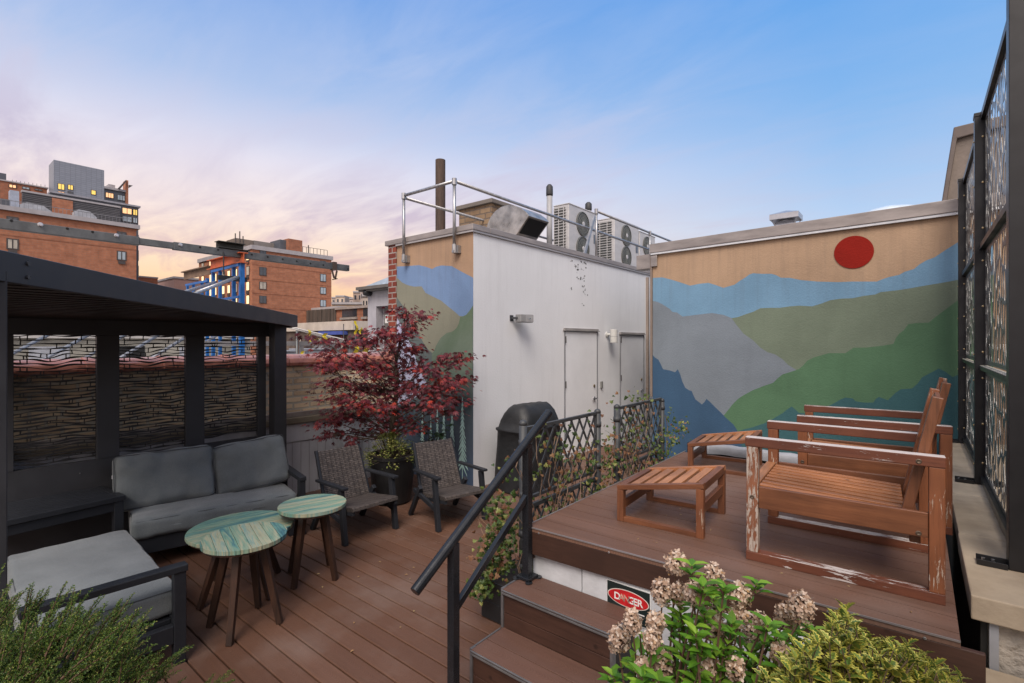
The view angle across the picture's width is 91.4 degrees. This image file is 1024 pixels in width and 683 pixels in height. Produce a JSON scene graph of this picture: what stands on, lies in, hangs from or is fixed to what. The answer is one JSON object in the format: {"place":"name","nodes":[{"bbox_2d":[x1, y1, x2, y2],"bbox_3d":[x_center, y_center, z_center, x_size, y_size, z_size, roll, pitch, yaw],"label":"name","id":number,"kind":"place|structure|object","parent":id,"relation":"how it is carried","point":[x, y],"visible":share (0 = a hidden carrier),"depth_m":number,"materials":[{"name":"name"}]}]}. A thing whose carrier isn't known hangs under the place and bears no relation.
{"place":"outdoors","nodes":[
{"label":"outdoors","id":0,"kind":"place"},
{"bbox_2d":[0,173,47,203],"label":"brick building","id":1,"kind":"structure","parent":0,"point":[6,186],"depth_m":51.42,"materials":[{"name":"brown brick"}]},
{"bbox_2d":[0,190,140,279],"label":"brick apartment block","id":2,"kind":"structure","parent":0,"point":[55,208],"depth_m":46.40,"materials":[{"name":"brown brick"}]},
{"bbox_2d":[6,238,18,252],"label":"window","id":3,"kind":"structure","parent":2,"relation":"in","point":[13,244],"depth_m":42.62,"materials":[{"name":"beige glass"}]},
{"bbox_2d":[6,216,18,220],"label":"window","id":4,"kind":"structure","parent":2,"relation":"in","point":[7,217],"depth_m":42.62,"materials":[{"name":"grey glass"}]},
{"bbox_2d":[49,160,103,199],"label":"metal clad tower","id":5,"kind":"structure","parent":2,"relation":"on","point":[74,179],"depth_m":52.04,"materials":[{"name":"grey metal"}]},
{"bbox_2d":[58,183,64,190],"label":"window","id":6,"kind":"structure","parent":5,"relation":"in","point":[60,186],"depth_m":51.08,"materials":[{"name":"glass"}]},
{"bbox_2d":[104,180,132,203],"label":"banded upper block","id":7,"kind":"structure","parent":2,"relation":"attached to","point":[113,193],"depth_m":57.93,"materials":[{"name":"grey metal"}]},
{"bbox_2d":[105,192,113,198],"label":"window","id":8,"kind":"structure","parent":7,"relation":"in","point":[108,195],"depth_m":57.29,"materials":[{"name":"glass"}]},
{"bbox_2d":[117,194,124,200],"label":"window","id":9,"kind":"structure","parent":7,"relation":"in","point":[119,197],"depth_m":58.15,"materials":[{"name":"glass"}]},
{"bbox_2d":[117,251,126,263],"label":"window","id":10,"kind":"structure","parent":2,"relation":"in","point":[121,255],"depth_m":48.46,"materials":[{"name":"glass"}]},
{"bbox_2d":[122,207,131,214],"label":"window","id":11,"kind":"structure","parent":2,"relation":"in","point":[128,211],"depth_m":51.23,"materials":[{"name":"glass"}]},
{"bbox_2d":[122,215,131,222],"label":"window","id":12,"kind":"structure","parent":2,"relation":"in","point":[125,220],"depth_m":51.26,"materials":[{"name":"glass"}]},
{"bbox_2d":[158,276,198,291],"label":"pink brick block","id":13,"kind":"structure","parent":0,"point":[176,282],"depth_m":65.83,"materials":[{"name":"brown brick"}]},
{"bbox_2d":[197,231,332,354],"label":"brick block","id":14,"kind":"structure","parent":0,"point":[299,291],"depth_m":56.79,"materials":[{"name":"brown brick"}]},
{"bbox_2d":[227,285,230,296],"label":"window","id":15,"kind":"structure","parent":14,"relation":"in","point":[228,286],"depth_m":56.74,"materials":[{"name":"yellow glass"}]},
{"bbox_2d":[246,266,249,278],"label":"window","id":16,"kind":"structure","parent":14,"relation":"in","point":[248,267],"depth_m":53.64,"materials":[{"name":"beige glass"}]},
{"bbox_2d":[246,281,249,293],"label":"window","id":17,"kind":"structure","parent":14,"relation":"in","point":[247,283],"depth_m":53.64,"materials":[{"name":"yellow glass"}]},
{"bbox_2d":[259,267,266,275],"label":"window","id":18,"kind":"structure","parent":14,"relation":"in","point":[262,270],"depth_m":54.04,"materials":[{"name":"grey glass"}]},
{"bbox_2d":[259,281,266,289],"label":"window","id":19,"kind":"structure","parent":14,"relation":"in","point":[262,285],"depth_m":54.04,"materials":[{"name":"grey glass"}]},
{"bbox_2d":[259,295,266,303],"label":"window","id":20,"kind":"structure","parent":14,"relation":"in","point":[262,299],"depth_m":54.04,"materials":[{"name":"grey glass"}]},
{"bbox_2d":[320,274,325,281],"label":"window","id":21,"kind":"structure","parent":14,"relation":"in","point":[322,276],"depth_m":59.50,"materials":[{"name":"glass"}]},
{"bbox_2d":[320,287,325,294],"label":"window","id":22,"kind":"structure","parent":14,"relation":"in","point":[322,289],"depth_m":59.50,"materials":[{"name":"glass"}]},
{"bbox_2d":[320,300,325,306],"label":"window","id":23,"kind":"structure","parent":14,"relation":"in","point":[322,302],"depth_m":59.45,"materials":[{"name":"glass"}]},
{"bbox_2d":[335,295,348,301],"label":"distant building","id":24,"kind":"structure","parent":0,"point":[341,298],"depth_m":130.00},
{"bbox_2d":[331,302,361,306],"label":"distant building","id":25,"kind":"structure","parent":0,"point":[347,304],"depth_m":79.80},
{"bbox_2d":[353,291,359,301],"bbox_3d":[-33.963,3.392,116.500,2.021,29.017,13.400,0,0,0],"label":"distant building","id":26,"kind":"structure","parent":0,"point":[356,296],"depth_m":110.00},
{"bbox_2d":[362,294,367,304],"bbox_3d":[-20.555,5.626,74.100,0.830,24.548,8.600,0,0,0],"label":"distant building","id":27,"kind":"structure","parent":0,"point":[364,300],"depth_m":70.00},
{"bbox_2d":[0,0,1005,305],"label":"sky","id":28,"kind":"structure","parent":0,"point":[307,121],"materials":[{"name":"blue"}]},
{"bbox_2d":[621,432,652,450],"bbox_3d":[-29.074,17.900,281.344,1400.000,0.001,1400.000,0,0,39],"label":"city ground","id":29,"kind":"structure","parent":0,"point":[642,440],"depth_m":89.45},
{"bbox_2d":[138,276,157,284],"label":"dark annexe","id":30,"kind":"structure","parent":29,"relation":"on","point":[153,280],"depth_m":55.22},
{"bbox_2d":[266,321,367,354],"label":"building","id":31,"kind":"structure","parent":29,"relation":"on","point":[334,328],"depth_m":36.56,"materials":[{"name":"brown metal"}]},
{"bbox_2d":[306,306,346,322],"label":"corrugated wall","id":32,"kind":"structure","parent":29,"relation":"on","point":[323,314],"depth_m":55.95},
{"bbox_2d":[335,305,367,320],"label":"brick storefront","id":33,"kind":"object","parent":29,"relation":"on","point":[354,313],"visible":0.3,"depth_m":51.98,"materials":[{"name":"brown brick"}]},
{"bbox_2d":[342,308,356,317],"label":"window","id":34,"kind":"structure","parent":33,"relation":"in","point":[345,312],"depth_m":52.44,"materials":[{"name":"glass"}]},
{"bbox_2d":[363,308,367,316],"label":"window","id":35,"kind":"structure","parent":33,"relation":"in","point":[365,310],"depth_m":50.64,"materials":[{"name":"glass"}]},
{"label":"white rope","id":36,"kind":"object","parent":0,"visible":0},
{"bbox_2d":[290,328,383,349],"bbox_3d":[-3.136,-0.023,9.302,0.019,0.450,1.987,0,0,45],"label":"white rope","id":37,"kind":"object","parent":36,"relation":"attached to","point":[319,335],"visible":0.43,"depth_m":8.88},
{"bbox_2d":[292,327,351,341],"bbox_3d":[-3.399,-0.125,8.979,1.060,0.265,0.019,0,0,-40],"label":"white rope","id":38,"kind":"object","parent":37,"relation":"attached to","point":[318,333],"visible":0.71,"depth_m":8.91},
{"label":"neighbour roof","id":39,"kind":"structure","parent":0,"visible":0},
{"bbox_2d":[14,336,48,354],"bbox_3d":[-6.555,0.375,6.126,0.048,1.290,1.895,0,0,24],"label":"scaffold tube","id":40,"kind":"object","parent":39,"relation":"on","point":[31,342],"depth_m":6.57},
{"bbox_2d":[42,335,90,358],"bbox_3d":[-6.329,0.375,6.483,0.048,1.290,1.871,0,0,27],"label":"scaffold tube","id":41,"kind":"object","parent":39,"relation":"on","point":[67,345],"depth_m":6.88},
{"bbox_2d":[14,335,252,358],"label":"roof wall","id":42,"kind":"structure","parent":39,"relation":"on","point":[44,350],"depth_m":15.52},
{"bbox_2d":[28,346,69,358],"bbox_3d":[-13.723,0.575,14.825,0.040,0.850,0.900,0,0,39],"label":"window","id":43,"kind":"structure","parent":42,"relation":"in","point":[44,350],"depth_m":14.74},
{"bbox_2d":[119,346,144,356],"bbox_3d":[-12.525,0.575,16.300,0.040,0.850,0.900,0,0,39],"label":"window","id":44,"kind":"structure","parent":42,"relation":"in","point":[143,347],"depth_m":16.42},
{"bbox_2d":[119,337,156,356],"bbox_3d":[-5.876,0.375,7.198,0.048,1.290,1.838,0,0,33],"label":"scaffold tube","id":45,"kind":"object","parent":39,"relation":"on","point":[146,341],"depth_m":7.57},
{"bbox_2d":[151,337,183,356],"bbox_3d":[-5.650,0.375,7.556,0.048,1.289,1.830,0,0,36],"label":"scaffold tube","id":46,"kind":"object","parent":39,"relation":"on","point":[170,346],"depth_m":7.87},
{"bbox_2d":[181,240,249,355],"bbox_3d":[-5.149,-0.038,8.624,1.061,3.276,4.519,0,0,-32],"label":"blue scaffold","id":47,"kind":"object","parent":39,"relation":"on","point":[220,264],"visible":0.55,"depth_m":8.72,"materials":[{"name":"blue painted steel"},{"name":"orange steel"},{"name":"galvanised steel"}]},
{"bbox_2d":[0,218,348,279],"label":"outrigger beam","id":48,"kind":"structure","parent":47,"relation":"attached to","point":[31,227],"depth_m":7.55,"materials":[{"name":"metal"}]},
{"bbox_2d":[204,341,352,353],"bbox_3d":[-4.201,0.798,9.156,0.070,1.604,2.868,0,0,39],"label":"grey rail frame","id":49,"kind":"object","parent":39,"relation":"on","point":[302,344],"visible":0.09,"depth_m":8.91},
{"bbox_2d":[287,350,307,353],"bbox_3d":[-4.423,0.883,9.937,0.440,1.414,0.540,0,0,39],"label":"roof bulk box","id":50,"kind":"object","parent":39,"relation":"on","point":[291,351],"visible":0.09,"depth_m":9.76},
{"bbox_2d":[289,348,323,353],"bbox_3d":[-4.179,0.867,10.238,0.440,1.446,0.590,0,0,39],"label":"roof bulk box","id":51,"kind":"object","parent":39,"relation":"on","point":[317,350],"visible":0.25,"depth_m":10.15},
{"bbox_2d":[314,345,340,352],"bbox_3d":[-3.906,0.805,10.574,0.440,1.569,0.440,0,0,39],"label":"roof bulk box","id":52,"kind":"object","parent":39,"relation":"on","point":[320,346],"depth_m":10.45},
{"bbox_2d":[356,277,387,352],"bbox_3d":[-1.371,0.140,15.881,4.160,4.520,5.480,0,0,39],"label":"grey stucco hut","id":53,"kind":"object","parent":39,"relation":"on","point":[377,299],"visible":0.12,"depth_m":14.93,"materials":[{"name":"paint"}]},
{"bbox_2d":[363,290,371,295],"bbox_3d":[-4.340,-1.462,14.957,0.220,0.214,0.220,0,0,39],"label":"hut flood lamp","id":54,"kind":"object","parent":53,"relation":"attached to","point":[367,293],"visible":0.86,"depth_m":14.88,"materials":[{"name":"black metal"}]},
{"bbox_2d":[384,308,387,348],"bbox_3d":[-3.316,0.652,14.582,1.280,3.295,0.049,0,0,39],"label":"door","id":55,"kind":"structure","parent":53,"relation":"in","point":[385,324],"depth_m":14.93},
{"bbox_3d":[7.770,0.250,9.470,7.073,3.300,9.190,0,0,39],"label":"rear roof block","id":56,"kind":"object","parent":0,"visible":0},
{"bbox_2d":[769,210,802,225],"bbox_3d":[4.716,-1.827,8.600,0.900,0.855,0.600,0,0,39],"label":"roof vent cap","id":57,"kind":"object","parent":56,"relation":"on","point":[783,217],"visible":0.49,"depth_m":8.49,"materials":[{"name":"metal"}]},
{"bbox_2d":[867,204,909,211],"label":"skylight dome","id":58,"kind":"structure","parent":56,"relation":"on","point":[888,207],"depth_m":9.14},
{"bbox_2d":[942,115,1005,200],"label":"stone gable","id":59,"kind":"structure","parent":56,"relation":"on","point":[961,141],"depth_m":5.95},
{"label":"deck substructure","id":60,"kind":"structure","parent":0,"visible":0},
{"bbox_2d":[66,445,655,682],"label":"deck","id":61,"kind":"structure","parent":60,"relation":"on","point":[318,635],"depth_m":3.53,"materials":[{"name":"wood"}]},
{"bbox_2d":[7,486,125,535],"bbox_3d":[-3.785,1.599,3.998,0.620,0.602,0.950,0,0,33],"label":"corner table","id":62,"kind":"object","parent":61,"relation":"on","point":[27,515],"visible":0.87,"depth_m":4.01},
{"bbox_2d":[7,530,187,682],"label":"sofa section","id":63,"kind":"object","parent":61,"relation":"on","point":[114,567],"visible":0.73,"depth_m":2.98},
{"bbox_2d":[0,563,234,682],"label":"juniper shrub","id":64,"kind":"object","parent":61,"relation":"on","point":[23,657],"visible":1,"depth_m":1.75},
{"bbox_2d":[0,250,297,645],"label":"corner pergola","id":65,"kind":"object","parent":61,"relation":"on","point":[43,297],"visible":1,"depth_m":4.36,"materials":[{"name":"metal"}]},
{"bbox_2d":[14,351,397,494],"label":"brick parapet","id":66,"kind":"structure","parent":61,"relation":"on","point":[302,446],"depth_m":5.41,"materials":[{"name":"brick"}]},
{"bbox_2d":[338,428,359,447],"bbox_3d":[-2.168,1.294,6.646,0.160,0.248,0.240,0,0,39],"label":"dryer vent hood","id":67,"kind":"object","parent":66,"relation":"attached to","point":[341,443],"visible":0.14,"depth_m":6.59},
{"bbox_2d":[112,434,305,553],"bbox_3d":[-2.819,1.435,4.713,1.491,0.931,0.705,0,0,-39],"label":"outdoor sofa","id":68,"kind":"object","parent":61,"relation":"on","point":[174,496],"visible":0.92,"depth_m":4.61,"materials":[{"name":"grey fabric"}]},
{"bbox_2d":[185,510,293,609],"bbox_3d":[-2.069,1.660,3.828,0.726,0.491,0.734,0,0,45],"label":"side table","id":69,"kind":"object","parent":61,"relation":"on","point":[195,535],"visible":0.62,"depth_m":3.83,"materials":[{"name":"paint"}]},
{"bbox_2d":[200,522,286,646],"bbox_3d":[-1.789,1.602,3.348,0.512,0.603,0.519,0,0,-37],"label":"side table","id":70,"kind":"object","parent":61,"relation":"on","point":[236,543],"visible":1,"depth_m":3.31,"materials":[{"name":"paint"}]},
{"bbox_2d":[277,494,345,589],"bbox_3d":[-1.611,1.607,4.042,0.518,0.593,0.510,0,0,-35],"label":"side table","id":71,"kind":"object","parent":61,"relation":"on","point":[301,510],"visible":1,"depth_m":3.97,"materials":[{"name":"paint"}]},
{"bbox_2d":[310,443,398,546],"bbox_3d":[-1.578,1.511,5.044,0.727,0.802,0.626,0,0,41],"label":"wicker lounge chair","id":72,"kind":"object","parent":61,"relation":"on","point":[342,471],"visible":0.91,"depth_m":5.10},
{"bbox_2d":[367,448,414,505],"bbox_3d":[-1.425,1.615,5.952,0.570,0.570,0.570,0,0,39],"label":"black maple pot","id":73,"kind":"object","parent":61,"relation":"on","point":[404,471],"visible":0.52,"depth_m":5.75,"materials":[{"name":"ceramic"}]},
{"bbox_2d":[290,304,484,448],"bbox_3d":[-1.503,0.504,5.885,2.386,1.892,1.536,0,0,4],"label":"japanese maple","id":74,"kind":"object","parent":73,"relation":"in","point":[435,393],"visible":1,"depth_m":5.78,"materials":[{"name":"red plant"}]},
{"bbox_2d":[362,430,413,469],"bbox_3d":[-1.419,1.228,5.860,0.779,0.399,0.752,0,0,39],"label":"variegated euonymus","id":75,"kind":"object","parent":73,"relation":"in","point":[392,447],"visible":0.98,"depth_m":5.80,"materials":[{"name":"green plant"}]},
{"bbox_2d":[410,422,454,442],"bbox_3d":[-0.983,1.437,6.286,0.576,0.825,0.613,0,0,39],"label":"dark green shrub","id":76,"kind":"object","parent":61,"relation":"on","point":[439,435],"visible":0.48,"depth_m":6.32,"materials":[{"name":"green plant"}]},
{"bbox_2d":[408,437,487,531],"bbox_3d":[-0.685,1.511,5.388,0.626,0.802,0.727,0,0,-38],"label":"wicker lounge chair","id":77,"kind":"object","parent":61,"relation":"on","point":[437,471],"visible":0.98,"depth_m":5.46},
{"bbox_2d":[410,409,551,682],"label":"stair handrail","id":78,"kind":"object","parent":61,"relation":"on","point":[449,550],"visible":1,"depth_m":2.69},
{"bbox_2d":[480,558,532,623],"bbox_3d":[0.324,1.762,3.776,0.446,0.265,1.186,0,0,39],"label":"trough planter","id":79,"kind":"object","parent":61,"relation":"on","point":[491,609],"visible":0.04,"depth_m":3.40,"materials":[{"name":"black plastic"}]},
{"bbox_2d":[466,402,620,605],"bbox_3d":[0.333,1.118,3.814,0.424,1.204,1.674,0,0,39],"label":"ivy vine","id":80,"kind":"object","parent":79,"relation":"in","point":[497,559],"visible":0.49,"depth_m":3.39,"materials":[{"name":"green plant"}]},
{"bbox_2d":[518,409,600,572],"bbox_3d":[0.389,1.152,3.730,0.062,1.256,1.062,0,0,39],"label":"trellis fence","id":81,"kind":"object","parent":79,"relation":"on","point":[524,428],"visible":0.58,"depth_m":3.70,"materials":[{"name":"grey metal"}]},
{"bbox_2d":[385,223,652,486],"bbox_3d":[1.000,0.220,9.645,1.856,3.460,6.968,0,0,39],"label":"stair bulkhead","id":82,"kind":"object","parent":61,"relation":"on","point":[562,355],"visible":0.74,"depth_m":7.28,"materials":[{"name":"white paint"}]},
{"bbox_2d":[435,158,444,230],"bbox_3d":[-1.274,-2.344,8.896,0.176,1.768,0.174,0,0,39],"label":"rusty flue pipe","id":83,"kind":"object","parent":82,"relation":"on","point":[439,192],"visible":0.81,"depth_m":8.82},
{"bbox_2d":[456,198,511,226],"bbox_3d":[-0.457,-1.929,8.876,0.878,0.939,0.700,0,0,39],"label":"brick chimney","id":84,"kind":"object","parent":82,"relation":"on","point":[485,209],"visible":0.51,"depth_m":8.56,"materials":[{"name":"brick"}]},
{"bbox_2d":[487,205,548,239],"bbox_3d":[-0.038,-1.750,7.769,1.141,0.579,0.510,0,0,39],"label":"exhaust hood","id":85,"kind":"object","parent":82,"relation":"on","point":[517,220],"visible":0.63,"depth_m":7.45,"materials":[{"name":"metal"}]},
{"bbox_2d":[510,314,533,322],"bbox_3d":[0.140,-0.325,7.041,0.334,0.115,0.156,0,0,-30],"label":"outdoor speaker","id":86,"kind":"object","parent":82,"relation":"attached to","point":[524,318],"visible":1,"depth_m":7.01},
{"bbox_2d":[401,178,670,262],"bbox_3d":[1.400,-1.764,9.859,1.329,1.251,7.931,0,0,39],"label":"roof guardrail","id":87,"kind":"object","parent":82,"relation":"on","point":[456,248],"visible":0.91,"depth_m":7.51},
{"bbox_2d":[546,184,552,243],"bbox_3d":[0.663,-2.118,8.823,0.125,1.315,0.122,0,0,39],"label":"vent pipe","id":88,"kind":"object","parent":82,"relation":"on","point":[549,191],"visible":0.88,"depth_m":8.78,"materials":[{"name":"plastic"}]},
{"bbox_2d":[553,203,594,255],"bbox_3d":[1.301,-2.073,10.121,0.408,1.187,1.144,0,0,39],"label":"condenser unit","id":89,"kind":"object","parent":82,"relation":"on","point":[569,236],"visible":0.69,"depth_m":9.76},
{"bbox_2d":[563,328,599,454],"bbox_3d":[1.202,0.810,8.472,0.063,2.060,1.125,0,0,39],"label":"door","id":90,"kind":"structure","parent":82,"relation":"in","point":[580,348],"depth_m":8.45,"materials":[{"name":"white paint"}]},
{"bbox_2d":[585,202,591,210],"bbox_3d":[1.883,-2.446,12.307,0.168,1.972,0.164,0,0,39],"label":"vent pipe","id":91,"kind":"object","parent":82,"relation":"on","point":[588,205],"visible":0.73,"depth_m":12.24,"materials":[{"name":"metal"}]},
{"bbox_2d":[605,329,617,342],"bbox_3d":[1.832,-0.100,9.142,0.197,0.240,0.148,0,0,39],"label":"wall light","id":92,"kind":"object","parent":82,"relation":"attached to","point":[613,333],"visible":1,"depth_m":9.07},
{"bbox_2d":[598,217,638,265],"bbox_3d":[2.435,-2.115,11.677,0.610,1.271,1.266,0,0,39],"label":"condenser unit","id":93,"kind":"object","parent":82,"relation":"on","point":[610,248],"visible":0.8,"depth_m":11.24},
{"bbox_2d":[619,332,645,435],"bbox_3d":[2.425,0.830,9.977,0.063,2.020,1.125,0,0,39],"label":"door","id":94,"kind":"structure","parent":82,"relation":"in","point":[631,347],"depth_m":9.95,"materials":[{"name":"white paint"}]},
{"bbox_2d":[639,231,654,254],"bbox_3d":[3.180,-2.074,12.515,0.510,1.188,0.945,0,0,39],"label":"condenser unit","id":95,"kind":"object","parent":82,"relation":"on","point":[643,239],"visible":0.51,"depth_m":12.23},
{"bbox_2d":[646,277,648,431],"bbox_3d":[2.853,0.275,10.515,0.049,3.250,0.060,0,0,39],"label":"corner downspout","id":96,"kind":"object","parent":82,"relation":"attached to","point":[647,334],"visible":0.81,"depth_m":10.49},
{"bbox_2d":[495,401,563,495],"bbox_3d":[0.235,1.352,6.604,0.579,1.092,0.966,0,0,39],"label":"covered grill","id":97,"kind":"object","parent":61,"relation":"on","point":[514,415],"visible":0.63,"depth_m":6.33,"materials":[{"name":"fabric"}]},
{"bbox_2d":[470,578,634,682],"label":"deck steps","id":98,"kind":"structure","parent":61,"relation":"on","point":[571,623],"depth_m":2.67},
{"bbox_2d":[533,555,809,680],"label":"white riser wall","id":99,"kind":"structure","parent":61,"relation":"on","point":[586,582],"depth_m":2.87,"materials":[{"name":"paint"}]},
{"bbox_2d":[607,578,650,628],"bbox_3d":[0.626,1.416,2.697,0.260,0.198,0.010,0,0,39],"label":"danger sign","id":100,"kind":"object","parent":99,"relation":"attached to","point":[622,595],"visible":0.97,"depth_m":2.69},
{"bbox_2d":[597,548,825,682],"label":"hydrangea","id":101,"kind":"object","parent":61,"relation":"on","point":[719,659],"visible":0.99,"depth_m":1.72,"materials":[{"name":"green plant"}]},
{"bbox_2d":[687,442,766,462],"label":"deck end kerb","id":102,"kind":"structure","parent":61,"relation":"on","point":[724,455],"depth_m":4.98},
{"bbox_2d":[694,445,797,463],"bbox_3d":[2.639,1.084,4.602,1.950,0.104,0.139,0,0,39],"label":"flashing sheet","id":103,"kind":"object","parent":102,"relation":"on","point":[732,450],"visible":0.25,"depth_m":4.88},
{"bbox_2d":[532,452,960,647],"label":"deck","id":104,"kind":"structure","parent":61,"relation":"on","point":[594,520],"depth_m":2.76,"materials":[{"name":"wood"}]},
{"bbox_2d":[617,465,725,538],"bbox_3d":[1.043,0.978,3.245,0.535,0.318,0.550,0,0,36],"label":"wooden ottoman","id":105,"kind":"object","parent":104,"relation":"on","point":[648,481],"visible":1,"depth_m":3.16,"materials":[{"name":"brown wood"}]},
{"bbox_2d":[688,430,761,475],"bbox_3d":[1.945,0.978,4.549,0.535,0.318,0.550,0,0,34],"label":"wooden ottoman","id":106,"kind":"object","parent":104,"relation":"on","point":[703,441],"visible":0.68,"depth_m":4.56,"materials":[{"name":"brown wood"}]},
{"bbox_2d":[532,451,985,682],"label":"deck fascia","id":107,"kind":"structure","parent":104,"relation":"attached to","point":[968,662],"depth_m":2.55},
{"bbox_2d":[745,388,945,605],"bbox_3d":[1.758,0.691,2.655,0.823,0.891,0.707,0,0,36],"label":"wooden lounge chair","id":108,"kind":"object","parent":104,"relation":"on","point":[775,486],"visible":1,"depth_m":2.49,"materials":[{"name":"brown wood"}]},
{"bbox_2d":[797,377,952,534],"bbox_3d":[2.466,0.691,3.425,0.844,0.891,0.707,0,0,34],"label":"wooden lounge chair","id":109,"kind":"object","parent":104,"relation":"on","point":[945,432],"visible":0.34,"depth_m":3.22,"materials":[{"name":"brown wood"}]},
{"bbox_2d":[636,192,1005,459],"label":"mural wall","id":110,"kind":"structure","parent":61,"relation":"on","point":[754,329],"depth_m":6.61,"materials":[{"name":"paint"}]},
{"bbox_2d":[752,599,970,682],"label":"variegated holly shrub","id":111,"kind":"object","parent":61,"relation":"on","point":[840,649],"visible":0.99,"depth_m":1.39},
{"bbox_3d":[1.157,1.762,4.801,0.446,0.265,1.206,0,0,39],"label":"trough planter","id":112,"kind":"object","parent":61,"relation":"on","visible":0},
{"bbox_2d":[613,398,664,482],"bbox_3d":[1.231,1.165,4.766,0.062,1.231,1.052,0,0,39],"label":"trellis fence","id":113,"kind":"object","parent":112,"relation":"on","point":[618,417],"visible":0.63,"depth_m":4.73,"materials":[{"name":"metal"}]},
{"bbox_2d":[596,386,690,489],"bbox_3d":[1.327,1.070,4.860,0.246,1.302,2.116,0,0,43],"label":"ivy vine","id":114,"kind":"object","parent":113,"relation":"attached to","point":[639,444],"visible":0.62,"depth_m":4.67,"materials":[{"name":"green plant"}]},
{"bbox_2d":[946,443,1023,678],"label":"stone parapet","id":115,"kind":"structure","parent":60,"relation":"on","point":[989,602],"depth_m":2.47,"materials":[{"name":"stone"}]},
{"bbox_2d":[953,0,1023,572],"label":"privacy screen","id":116,"kind":"object","parent":115,"relation":"on","point":[976,412],"visible":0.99,"depth_m":3.16,"materials":[{"name":"metal"}]},
{"bbox_2d":[986,668,1023,682],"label":"parapet stone","id":117,"kind":"object","parent":60,"relation":"on","point":[993,676],"depth_m":2.08,"materials":[{"name":"stone"}]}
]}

